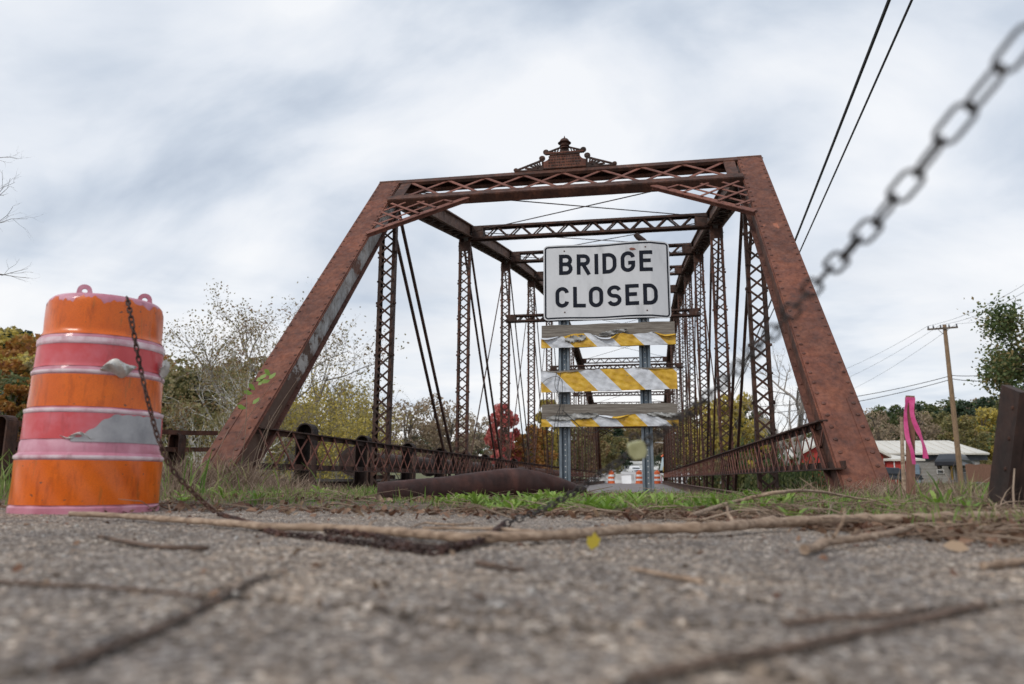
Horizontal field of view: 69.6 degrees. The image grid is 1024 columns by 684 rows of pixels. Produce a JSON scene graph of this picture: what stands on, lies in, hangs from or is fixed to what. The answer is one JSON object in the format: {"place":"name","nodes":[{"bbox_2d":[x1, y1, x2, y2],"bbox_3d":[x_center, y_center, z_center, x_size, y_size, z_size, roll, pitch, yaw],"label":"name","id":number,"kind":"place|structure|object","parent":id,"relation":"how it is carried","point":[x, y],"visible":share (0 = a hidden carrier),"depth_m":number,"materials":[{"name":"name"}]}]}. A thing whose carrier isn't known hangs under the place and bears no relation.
{"place":"outdoors","nodes":[
{"label":"outdoors","id":0,"kind":"place"},
{"bbox_2d":[0,448,348,504],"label":"tall grass","id":1,"kind":"structure","parent":0,"point":[2,475],"depth_m":5.01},
{"bbox_2d":[1,470,992,505],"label":"tall grass","id":2,"kind":"structure","parent":0,"point":[939,491],"depth_m":4.03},
{"bbox_2d":[0,446,1023,683],"bbox_3d":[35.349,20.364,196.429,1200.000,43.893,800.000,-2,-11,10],"label":"ground","id":3,"kind":"structure","parent":0,"point":[228,639],"depth_m":0.90,"materials":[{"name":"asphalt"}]},
{"bbox_2d":[0,394,26,450],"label":"hillside tree","id":4,"kind":"object","parent":3,"relation":"on","point":[21,411],"visible":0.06,"depth_m":75.15,"materials":[{"name":"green plant"}]},
{"bbox_2d":[0,384,29,453],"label":"hillside tree","id":5,"kind":"object","parent":3,"relation":"on","point":[9,408],"visible":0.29,"depth_m":74.54,"materials":[{"name":"orange plant"}]},
{"bbox_2d":[0,369,29,393],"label":"hillside tree","id":6,"kind":"object","parent":3,"relation":"on","point":[10,381],"visible":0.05,"depth_m":84.84,"materials":[{"name":"green plant"}]},
{"bbox_2d":[0,348,29,361],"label":"hillside tree","id":7,"kind":"object","parent":3,"relation":"on","point":[11,353],"visible":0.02,"depth_m":120.66,"materials":[{"name":"orange plant"}]},
{"bbox_2d":[0,358,30,386],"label":"hillside tree","id":8,"kind":"object","parent":3,"relation":"on","point":[6,366],"visible":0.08,"depth_m":109.52,"materials":[{"name":"orange plant"}]},
{"bbox_2d":[0,326,34,348],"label":"hillside tree","id":9,"kind":"object","parent":3,"relation":"on","point":[5,338],"visible":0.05,"depth_m":147.99,"materials":[{"name":"yellow plant"}]},
{"bbox_2d":[0,357,34,385],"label":"hillside tree","id":10,"kind":"object","parent":3,"relation":"on","point":[31,366],"depth_m":110.83,"materials":[{"name":"brown plant"}]},
{"bbox_2d":[1,351,34,384],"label":"hillside tree","id":11,"kind":"object","parent":3,"relation":"on","point":[24,357],"visible":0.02,"depth_m":113.15,"materials":[{"name":"yellow plant"}]},
{"bbox_2d":[0,333,40,355],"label":"hillside tree","id":12,"kind":"object","parent":3,"relation":"on","point":[28,343],"visible":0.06,"depth_m":139.10,"materials":[{"name":"orange plant"}]},
{"bbox_2d":[0,155,40,281],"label":"bare tree","id":13,"kind":"object","parent":3,"relation":"on","point":[13,219],"visible":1,"depth_m":15.37,"materials":[{"name":"grey plant"}]},
{"bbox_2d":[6,284,169,514],"bbox_3d":[-1.924,0.253,3.424,0.603,1.043,0.603,-2,-11,10],"label":"traffic drum","id":14,"kind":"object","parent":3,"relation":"on","point":[88,442],"visible":0.96,"depth_m":3.20,"materials":[{"name":"orange plastic"}]},
{"bbox_2d":[0,580,203,597],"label":"fallen stick","id":15,"kind":"object","parent":3,"relation":"on","point":[24,582],"visible":1,"depth_m":1.02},
{"bbox_2d":[0,415,217,480],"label":"guard rail","id":16,"kind":"object","parent":3,"relation":"on","point":[9,424],"visible":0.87,"depth_m":6.77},
{"bbox_2d":[97,534,208,550],"bbox_3d":[-0.867,0.463,1.704,0.521,0.013,0.062,-8,-13,37],"label":"fallen stick","id":17,"kind":"object","parent":3,"relation":"on","point":[175,547],"visible":0.99,"depth_m":1.59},
{"bbox_2d":[50,574,265,672],"bbox_3d":[-0.367,0.311,0.868,0.022,0.009,0.581,1,-10,-2],"label":"fallen stick","id":18,"kind":"object","parent":3,"relation":"on","point":[88,654],"visible":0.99,"depth_m":0.69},
{"bbox_2d":[1,448,377,506],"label":"dead stems","id":19,"kind":"object","parent":3,"relation":"on","point":[211,479],"visible":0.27,"depth_m":5.75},
{"bbox_2d":[161,373,220,464],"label":"leafy tree","id":20,"kind":"object","parent":3,"relation":"on","point":[178,385],"visible":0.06,"depth_m":64.89,"materials":[{"name":"green plant"}]},
{"bbox_2d":[161,354,251,453],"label":"leafy tree","id":21,"kind":"object","parent":3,"relation":"on","point":[176,375],"visible":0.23,"depth_m":65.19,"materials":[{"name":"green plant"}]},
{"bbox_2d":[165,340,294,470],"bbox_3d":[-13.518,6.261,36.513,7.715,12.860,6.001,-2,-11,10],"label":"sycamore tree","id":22,"kind":"object","parent":3,"relation":"on","point":[203,427],"visible":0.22,"depth_m":36.61,"materials":[{"name":"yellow plant"}]},
{"bbox_2d":[161,331,320,475],"bbox_3d":[-15.557,6.052,40.733,8.836,14.832,7.408,-8,-13,38],"label":"sycamore tree","id":23,"kind":"object","parent":3,"relation":"on","point":[181,409],"visible":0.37,"depth_m":40.19,"materials":[{"name":"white plant"}]},
{"bbox_2d":[185,356,313,473],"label":"leafy tree","id":24,"kind":"object","parent":3,"relation":"on","point":[254,374],"visible":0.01,"depth_m":69.94,"materials":[{"name":"green plant"}]},
{"bbox_2d":[206,369,316,491],"bbox_3d":[-2.223,0.728,6.148,0.899,1.079,0.792,-2,-11,10],"label":"creeper","id":25,"kind":"object","parent":3,"relation":"on","point":[260,379],"visible":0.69,"depth_m":6.39,"materials":[{"name":"green plant"}]},
{"bbox_2d":[162,277,408,478],"bbox_3d":[-15.659,5.084,45.586,16.566,18.382,13.388,-9,-14,41],"label":"sycamore tree","id":26,"kind":"object","parent":3,"relation":"on","point":[254,330],"visible":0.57,"depth_m":45.31,"materials":[{"name":"grey plant"}]},
{"bbox_2d":[252,367,337,478],"bbox_3d":[-12.193,7.437,39.974,5.747,11.733,7.096,-2,-11,10],"label":"sapling","id":27,"kind":"object","parent":3,"relation":"on","point":[300,416],"visible":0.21,"depth_m":39.99,"materials":[{"name":"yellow plant"}]},
{"bbox_2d":[235,324,370,461],"bbox_3d":[-13.666,7.103,51.224,12.819,16.591,7.864,-7,-13,35],"label":"bare tree","id":28,"kind":"object","parent":3,"relation":"on","point":[334,348],"visible":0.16,"depth_m":49.82,"materials":[{"name":"grey plant"}]},
{"bbox_2d":[284,367,373,478],"bbox_3d":[-10.947,7.377,42.160,5.724,12.622,5.262,7,-12,-31],"label":"sapling","id":29,"kind":"object","parent":3,"relation":"on","point":[327,420],"visible":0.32,"depth_m":42.34,"materials":[{"name":"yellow plant"}]},
{"bbox_2d":[285,379,384,458],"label":"leafy tree","id":30,"kind":"object","parent":3,"relation":"on","point":[329,400],"visible":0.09,"depth_m":67.29,"materials":[{"name":"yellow plant"}]},
{"bbox_2d":[289,346,394,476],"bbox_3d":[-11.809,7.566,49.856,7.495,15.311,5.856,7,-12,-31],"label":"sapling","id":31,"kind":"object","parent":3,"relation":"on","point":[340,393],"visible":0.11,"depth_m":49.81,"materials":[{"name":"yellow plant"}]},
{"bbox_2d":[316,379,384,481],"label":"sapling","id":32,"kind":"object","parent":3,"relation":"on","point":[334,454],"visible":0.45,"depth_m":38.97,"materials":[{"name":"yellow plant"}]},
{"bbox_2d":[324,377,415,474],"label":"sapling","id":33,"kind":"object","parent":3,"relation":"on","point":[369,417],"visible":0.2,"depth_m":45.59,"materials":[{"name":"yellow plant"}]},
{"bbox_2d":[351,398,418,454],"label":"leafy tree","id":34,"kind":"object","parent":3,"relation":"on","point":[395,428],"visible":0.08,"depth_m":75.95,"materials":[{"name":"beige plant"}]},
{"bbox_2d":[391,399,447,456],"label":"leafy tree","id":35,"kind":"object","parent":3,"relation":"on","point":[423,411],"visible":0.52,"depth_m":93.03,"materials":[{"name":"beige plant"}]},
{"bbox_2d":[380,388,461,478],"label":"bare tree","id":36,"kind":"object","parent":3,"relation":"on","point":[405,433],"visible":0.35,"depth_m":45.19,"materials":[{"name":"grey plant"}]},
{"bbox_2d":[393,393,480,456],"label":"leafy tree","id":37,"kind":"object","parent":3,"relation":"on","point":[436,404],"visible":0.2,"depth_m":103.04,"materials":[{"name":"beige plant"}]},
{"bbox_2d":[409,521,473,528],"bbox_3d":[-0.271,0.570,2.290,0.150,0.010,0.355,-6,-12,31],"label":"fallen stick","id":38,"kind":"object","parent":3,"relation":"on","point":[449,524],"visible":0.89,"depth_m":2.34,"materials":[{"name":"brown wood"}]},
{"bbox_2d":[416,403,487,459],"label":"leafy tree","id":39,"kind":"object","parent":3,"relation":"on","point":[450,427],"visible":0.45,"depth_m":93.98,"materials":[{"name":"beige plant"}]},
{"bbox_2d":[451,413,496,461],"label":"leafy tree","id":40,"kind":"object","parent":3,"relation":"on","point":[486,422],"visible":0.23,"depth_m":111.68,"materials":[{"name":"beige plant"}]},
{"bbox_2d":[422,526,533,531],"bbox_3d":[-0.093,0.548,2.160,0.357,0.011,0.051,-4,-11,21],"label":"fallen stick","id":41,"kind":"object","parent":3,"relation":"on","point":[467,528],"visible":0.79,"depth_m":2.18,"materials":[{"name":"brown wood"}]},
{"bbox_2d":[1,507,957,629],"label":"leaf bits","id":42,"kind":"object","parent":3,"relation":"on","point":[19,566],"visible":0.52,"depth_m":1.26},
{"bbox_2d":[377,468,586,498],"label":"bent steel beam","id":43,"kind":"structure","parent":3,"relation":"on","point":[519,480],"depth_m":4.90,"materials":[{"name":"metal"}]},
{"bbox_2d":[475,560,523,571],"bbox_3d":[-0.028,0.386,1.272,0.024,0.012,0.120,10,-14,-43],"label":"fallen stick","id":44,"kind":"object","parent":3,"relation":"on","point":[485,563],"visible":1,"depth_m":1.26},
{"bbox_2d":[484,403,521,464],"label":"leafy tree","id":45,"kind":"object","parent":3,"relation":"on","point":[516,432],"visible":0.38,"depth_m":74.46,"materials":[{"name":"red plant"}]},
{"bbox_2d":[0,506,1020,633],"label":"stones","id":46,"kind":"object","parent":3,"relation":"on","point":[235,594],"visible":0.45,"depth_m":1.30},
{"bbox_2d":[0,486,1023,547],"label":"scattered twigs","id":47,"kind":"object","parent":3,"relation":"on","point":[1004,525],"visible":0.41,"depth_m":2.78,"materials":[{"name":"wood"}]},
{"bbox_2d":[0,490,1023,551],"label":"leaf litter","id":48,"kind":"object","parent":3,"relation":"on","point":[957,546],"visible":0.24,"depth_m":2.96,"materials":[{"name":"plant"}]},
{"bbox_2d":[505,424,557,468],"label":"leafy tree","id":49,"kind":"object","parent":3,"relation":"on","point":[518,441],"visible":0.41,"depth_m":77.45,"materials":[{"name":"orange plant"}]},
{"bbox_2d":[522,399,558,469],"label":"leafy tree","id":50,"kind":"object","parent":3,"relation":"on","point":[549,434],"visible":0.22,"depth_m":80.97,"materials":[{"name":"yellow plant"}]},
{"bbox_2d":[192,136,893,494],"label":"truss bridge","id":51,"kind":"structure","parent":3,"relation":"on","point":[842,434],"depth_m":11.06,"materials":[{"name":"brown metal"}]},
{"bbox_2d":[293,423,317,489],"bbox_3d":[-2.596,1.710,9.226,0.244,1.378,0.235,-2,-11,10],"label":"guard post","id":52,"kind":"object","parent":51,"relation":"attached to","point":[307,451],"visible":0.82,"depth_m":9.32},
{"bbox_2d":[353,435,371,488],"bbox_3d":[-2.252,2.079,11.109,0.244,1.338,0.235,-2,-11,10],"label":"guard post","id":53,"kind":"object","parent":51,"relation":"attached to","point":[362,478],"visible":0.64,"depth_m":11.21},
{"bbox_2d":[401,443,415,479],"bbox_3d":[-1.864,2.479,13.238,0.244,1.328,0.235,-2,-11,10],"label":"guard post","id":54,"kind":"object","parent":51,"relation":"attached to","point":[406,476],"visible":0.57,"depth_m":13.35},
{"bbox_2d":[434,447,446,476],"bbox_3d":[-1.484,2.864,15.319,0.244,1.328,0.235,-2,-11,10],"label":"guard post","id":55,"kind":"object","parent":51,"relation":"attached to","point":[438,461],"visible":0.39,"depth_m":15.45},
{"bbox_2d":[339,447,581,481],"bbox_3d":[1.253,6.335,33.315,0.500,1.356,44.000,-2,-11,10],"label":"steel pipe","id":56,"kind":"object","parent":51,"relation":"attached to","point":[345,454],"visible":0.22,"depth_m":14.00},
{"bbox_2d":[68,503,1023,549],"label":"fallen branch","id":57,"kind":"object","parent":3,"relation":"on","point":[691,527],"depth_m":2.00,"materials":[{"name":"wood"}]},
{"bbox_2d":[538,427,592,471],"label":"leafy tree","id":58,"kind":"object","parent":3,"relation":"on","point":[572,444],"visible":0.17,"depth_m":94.48,"materials":[{"name":"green plant"}]},
{"bbox_2d":[125,24,1023,555],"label":"rusty chain","id":59,"kind":"object","parent":3,"relation":"on","point":[893,200],"visible":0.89,"depth_m":1.22,"materials":[{"name":"metal"}]},
{"bbox_2d":[627,432,646,459],"bbox_3d":[0.271,0.227,1.601,0.042,0.060,0.024,0,-10,2],"label":"padlock","id":60,"kind":"object","parent":59,"relation":"hanging from","point":[637,449],"visible":1,"depth_m":1.59,"materials":[{"name":"beige metal"}]},
{"bbox_2d":[174,485,980,515],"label":"broadleaf weeds","id":61,"kind":"object","parent":3,"relation":"on","point":[603,503],"visible":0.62,"depth_m":3.48,"materials":[{"name":"green plant"}]},
{"bbox_2d":[571,428,611,478],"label":"leafy tree","id":62,"kind":"object","parent":3,"relation":"on","point":[604,450],"visible":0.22,"depth_m":126.74,"materials":[{"name":"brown plant"}]},
{"bbox_2d":[575,427,628,473],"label":"leafy tree","id":63,"kind":"object","parent":3,"relation":"on","point":[619,442],"visible":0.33,"depth_m":145.58,"materials":[{"name":"green plant"}]},
{"bbox_2d":[540,232,678,493],"bbox_3d":[0.929,0.213,7.034,1.274,2.692,0.425,-2,-11,10],"label":"closure sign","id":64,"kind":"object","parent":3,"relation":"on","point":[628,279],"visible":0.98,"depth_m":6.97,"materials":[{"name":"white metal"}]},
{"bbox_2d":[608,428,633,472],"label":"conifer tree","id":65,"kind":"object","parent":3,"relation":"on","point":[627,462],"visible":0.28,"depth_m":205.16,"materials":[{"name":"green plant"}]},
{"bbox_2d":[611,428,656,460],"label":"leafy tree","id":66,"kind":"object","parent":3,"relation":"on","point":[626,432],"visible":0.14,"depth_m":281.13,"materials":[{"name":"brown plant"}]},
{"bbox_2d":[610,461,659,472],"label":"white house","id":67,"kind":"structure","parent":3,"relation":"on","point":[637,463],"depth_m":233.79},
{"bbox_2d":[640,428,672,466],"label":"leafy tree","id":68,"kind":"object","parent":3,"relation":"on","point":[657,448],"visible":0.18,"depth_m":269.60,"materials":[{"name":"beige plant"}]},
{"bbox_2d":[629,567,703,583],"bbox_3d":[0.237,0.368,1.166,0.021,0.013,0.173,6,-12,-30],"label":"fallen stick","id":69,"kind":"object","parent":3,"relation":"on","point":[688,578],"visible":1,"depth_m":1.13,"materials":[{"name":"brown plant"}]},
{"bbox_2d":[672,408,718,471],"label":"leafy tree","id":70,"kind":"object","parent":3,"relation":"on","point":[716,433],"visible":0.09,"depth_m":95.75,"materials":[{"name":"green plant"}]},
{"bbox_2d":[682,399,737,461],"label":"leafy tree","id":71,"kind":"object","parent":3,"relation":"on","point":[705,417],"visible":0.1,"depth_m":80.02,"materials":[{"name":"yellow plant"}]},
{"bbox_2d":[700,391,769,474],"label":"leafy tree","id":72,"kind":"object","parent":3,"relation":"on","point":[747,433],"visible":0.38,"depth_m":62.50,"materials":[{"name":"yellow plant"}]},
{"bbox_2d":[689,437,803,492],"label":"leafy tree","id":73,"kind":"object","parent":3,"relation":"on","point":[740,482],"visible":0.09,"depth_m":31.78,"materials":[{"name":"green plant"}]},
{"bbox_2d":[737,407,771,480],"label":"leafy tree","id":74,"kind":"object","parent":3,"relation":"on","point":[751,416],"visible":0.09,"depth_m":66.39,"materials":[{"name":"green plant"}]},
{"bbox_2d":[744,444,815,493],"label":"leafy tree","id":75,"kind":"object","parent":3,"relation":"on","point":[783,478],"visible":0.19,"depth_m":27.85,"materials":[{"name":"green plant"}]},
{"bbox_2d":[689,477,873,517],"bbox_3d":[1.315,0.691,3.341,1.666,0.154,0.205,7,-13,-34],"label":"fallen branch","id":76,"kind":"object","parent":3,"relation":"on","point":[715,507],"visible":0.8,"depth_m":3.19,"materials":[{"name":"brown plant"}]},
{"bbox_2d":[735,337,849,465],"bbox_3d":[19.365,6.615,50.209,7.998,15.318,11.674,1,-10,-3],"label":"bare tree","id":77,"kind":"object","parent":3,"relation":"on","point":[800,411],"visible":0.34,"depth_m":51.20,"materials":[{"name":"grey plant"}]},
{"bbox_2d":[630,601,986,681],"bbox_3d":[0.336,0.288,0.728,0.596,0.010,0.017,8,-13,-35],"label":"crack","id":78,"kind":"object","parent":3,"relation":"on","point":[780,648],"visible":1,"depth_m":0.67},
{"bbox_2d":[803,452,827,493],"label":"leafy tree","id":79,"kind":"object","parent":3,"relation":"on","point":[818,476],"visible":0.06,"depth_m":42.50,"materials":[{"name":"green plant"}]},
{"bbox_2d":[780,437,891,485],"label":"red barn","id":80,"kind":"structure","parent":3,"relation":"on","point":[884,455],"depth_m":58.14,"materials":[{"name":"metal"}]},
{"bbox_2d":[780,606,931,627],"bbox_3d":[0.393,0.305,0.819,0.237,0.008,0.022,5,-12,-25],"label":"fallen stick","id":81,"kind":"object","parent":3,"relation":"on","point":[811,620],"visible":1,"depth_m":0.81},
{"bbox_2d":[799,506,914,554],"bbox_3d":[0.845,0.436,1.758,0.688,0.094,0.037,10,-14,-43],"label":"fallen branch","id":82,"kind":"object","parent":3,"relation":"on","point":[819,544],"visible":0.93,"depth_m":1.65,"materials":[{"name":"wood"}]},
{"bbox_2d":[863,408,904,440],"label":"leafy tree","id":83,"kind":"object","parent":3,"relation":"on","point":[877,430],"visible":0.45,"depth_m":120.56,"materials":[{"name":"beige plant"}]},
{"bbox_2d":[869,404,903,440],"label":"leafy tree","id":84,"kind":"object","parent":3,"relation":"on","point":[894,417],"visible":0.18,"depth_m":137.66,"materials":[{"name":"green plant"}]},
{"bbox_2d":[787,474,988,501],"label":"dead stems","id":85,"kind":"object","parent":3,"relation":"on","point":[881,486],"visible":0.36,"depth_m":4.82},
{"bbox_2d":[900,417,905,491],"bbox_3d":[2.531,0.734,4.775,0.047,0.493,0.027,-2,-11,10],"label":"fence stake","id":86,"kind":"object","parent":3,"relation":"on","point":[903,472],"visible":0.78,"depth_m":4.77,"materials":[{"name":"brown wood"}]},
{"bbox_2d":[883,455,924,482],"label":"red shed","id":87,"kind":"structure","parent":3,"relation":"on","point":[894,461],"depth_m":60.56,"materials":[{"name":"metal"}]},
{"bbox_2d":[886,467,922,480],"bbox_3d":[28.250,9.937,55.007,3.980,1.151,1.750,0,-10,3],"label":"parked car","id":88,"kind":"object","parent":3,"relation":"on","point":[893,472],"visible":0.23,"depth_m":54.21,"materials":[{"name":"paint"}]},
{"bbox_2d":[788,465,1023,509],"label":"dead stems","id":89,"kind":"object","parent":3,"relation":"on","point":[951,495],"visible":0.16,"depth_m":3.16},
{"bbox_2d":[904,395,928,493],"bbox_3d":[2.194,0.557,4.019,0.110,0.538,0.067,-2,-11,10],"label":"survey stake","id":90,"kind":"object","parent":3,"relation":"on","point":[911,426],"visible":1,"depth_m":4.02,"materials":[{"name":"brown wood"}]},
{"bbox_2d":[883,410,952,440],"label":"leafy tree","id":91,"kind":"object","parent":3,"relation":"on","point":[933,427],"visible":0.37,"depth_m":110.16,"materials":[{"name":"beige plant"}]},
{"bbox_2d":[896,403,946,437],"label":"hillside tree","id":92,"kind":"object","parent":3,"relation":"on","point":[918,407],"visible":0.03,"depth_m":209.56,"materials":[{"name":"green plant"}]},
{"bbox_2d":[904,410,950,440],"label":"leafy tree","id":93,"kind":"object","parent":3,"relation":"on","point":[938,420],"visible":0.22,"depth_m":113.68,"materials":[{"name":"green plant"}]},
{"bbox_2d":[875,440,989,482],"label":"farm building","id":94,"kind":"structure","parent":3,"relation":"on","point":[935,448],"depth_m":66.21,"materials":[{"name":"metal"}]},
{"bbox_2d":[915,397,974,421],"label":"hillside tree","id":95,"kind":"object","parent":3,"relation":"on","point":[930,407],"visible":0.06,"depth_m":224.40,"materials":[{"name":"green plant"}]},
{"bbox_2d":[927,324,963,484],"bbox_3d":[36.020,5.303,60.618,2.346,13.759,0.490,-2,-11,10],"label":"utility pole","id":96,"kind":"object","parent":3,"relation":"on","point":[945,328],"visible":0.94,"depth_m":60.53,"materials":[{"name":"wood"},{"name":"ceramic"},{"name":"metal"}]},
{"bbox_2d":[935,454,974,468],"bbox_3d":[38.693,10.456,64.400,4.380,1.301,1.850,9,-14,-41],"label":"parked car","id":97,"kind":"object","parent":3,"relation":"on","point":[948,460],"visible":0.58,"depth_m":63.37,"materials":[{"name":"paint"}]},
{"bbox_2d":[927,396,995,438],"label":"hillside tree","id":98,"kind":"object","parent":3,"relation":"on","point":[962,408],"visible":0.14,"depth_m":208.32,"materials":[{"name":"green plant"}]},
{"bbox_2d":[937,413,994,464],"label":"leafy tree","id":99,"kind":"object","parent":3,"relation":"on","point":[966,422],"visible":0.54,"depth_m":98.54,"materials":[{"name":"green plant"}]},
{"bbox_2d":[951,406,997,464],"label":"leafy tree","id":100,"kind":"object","parent":3,"relation":"on","point":[991,413],"visible":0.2,"depth_m":105.70,"materials":[{"name":"yellow plant"}]},
{"bbox_2d":[965,464,990,482],"bbox_3d":[34.439,9.611,53.968,2.194,1.360,0.105,-2,-11,10],"label":"plank fence","id":101,"kind":"object","parent":3,"relation":"on","point":[984,472],"visible":0.6,"depth_m":53.97,"materials":[{"name":"brown wood"}]},
{"bbox_2d":[957,284,1023,448],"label":"maple tree","id":102,"kind":"object","parent":3,"relation":"on","point":[1009,360],"visible":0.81,"depth_m":34.13,"materials":[{"name":"green plant"}]},
{"bbox_2d":[979,557,1023,569],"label":"fallen stick","id":103,"kind":"object","parent":3,"relation":"on","point":[996,564],"visible":1,"depth_m":1.30,"materials":[{"name":"brown wood"}]},
{"bbox_2d":[988,385,1023,506],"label":"rusty post","id":104,"kind":"object","parent":3,"relation":"on","point":[1008,455],"visible":0.94,"depth_m":2.99,"materials":[{"name":"metal"}]},
{"bbox_2d":[0,477,1023,528],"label":"grass","id":105,"kind":"structure","parent":0,"point":[623,494],"depth_m":3.87,"materials":[{"name":"plant"}]},
{"bbox_2d":[0,0,1023,455],"label":"sky","id":106,"kind":"structure","parent":0,"point":[166,149],"materials":[{"name":"grey"}]},
{"bbox_2d":[725,0,890,409],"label":"power line","id":107,"kind":"object","parent":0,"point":[855,85],"visible":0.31,"depth_m":14.37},
{"bbox_2d":[727,0,912,407],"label":"power line","id":108,"kind":"object","parent":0,"point":[888,52],"visible":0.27,"depth_m":14.12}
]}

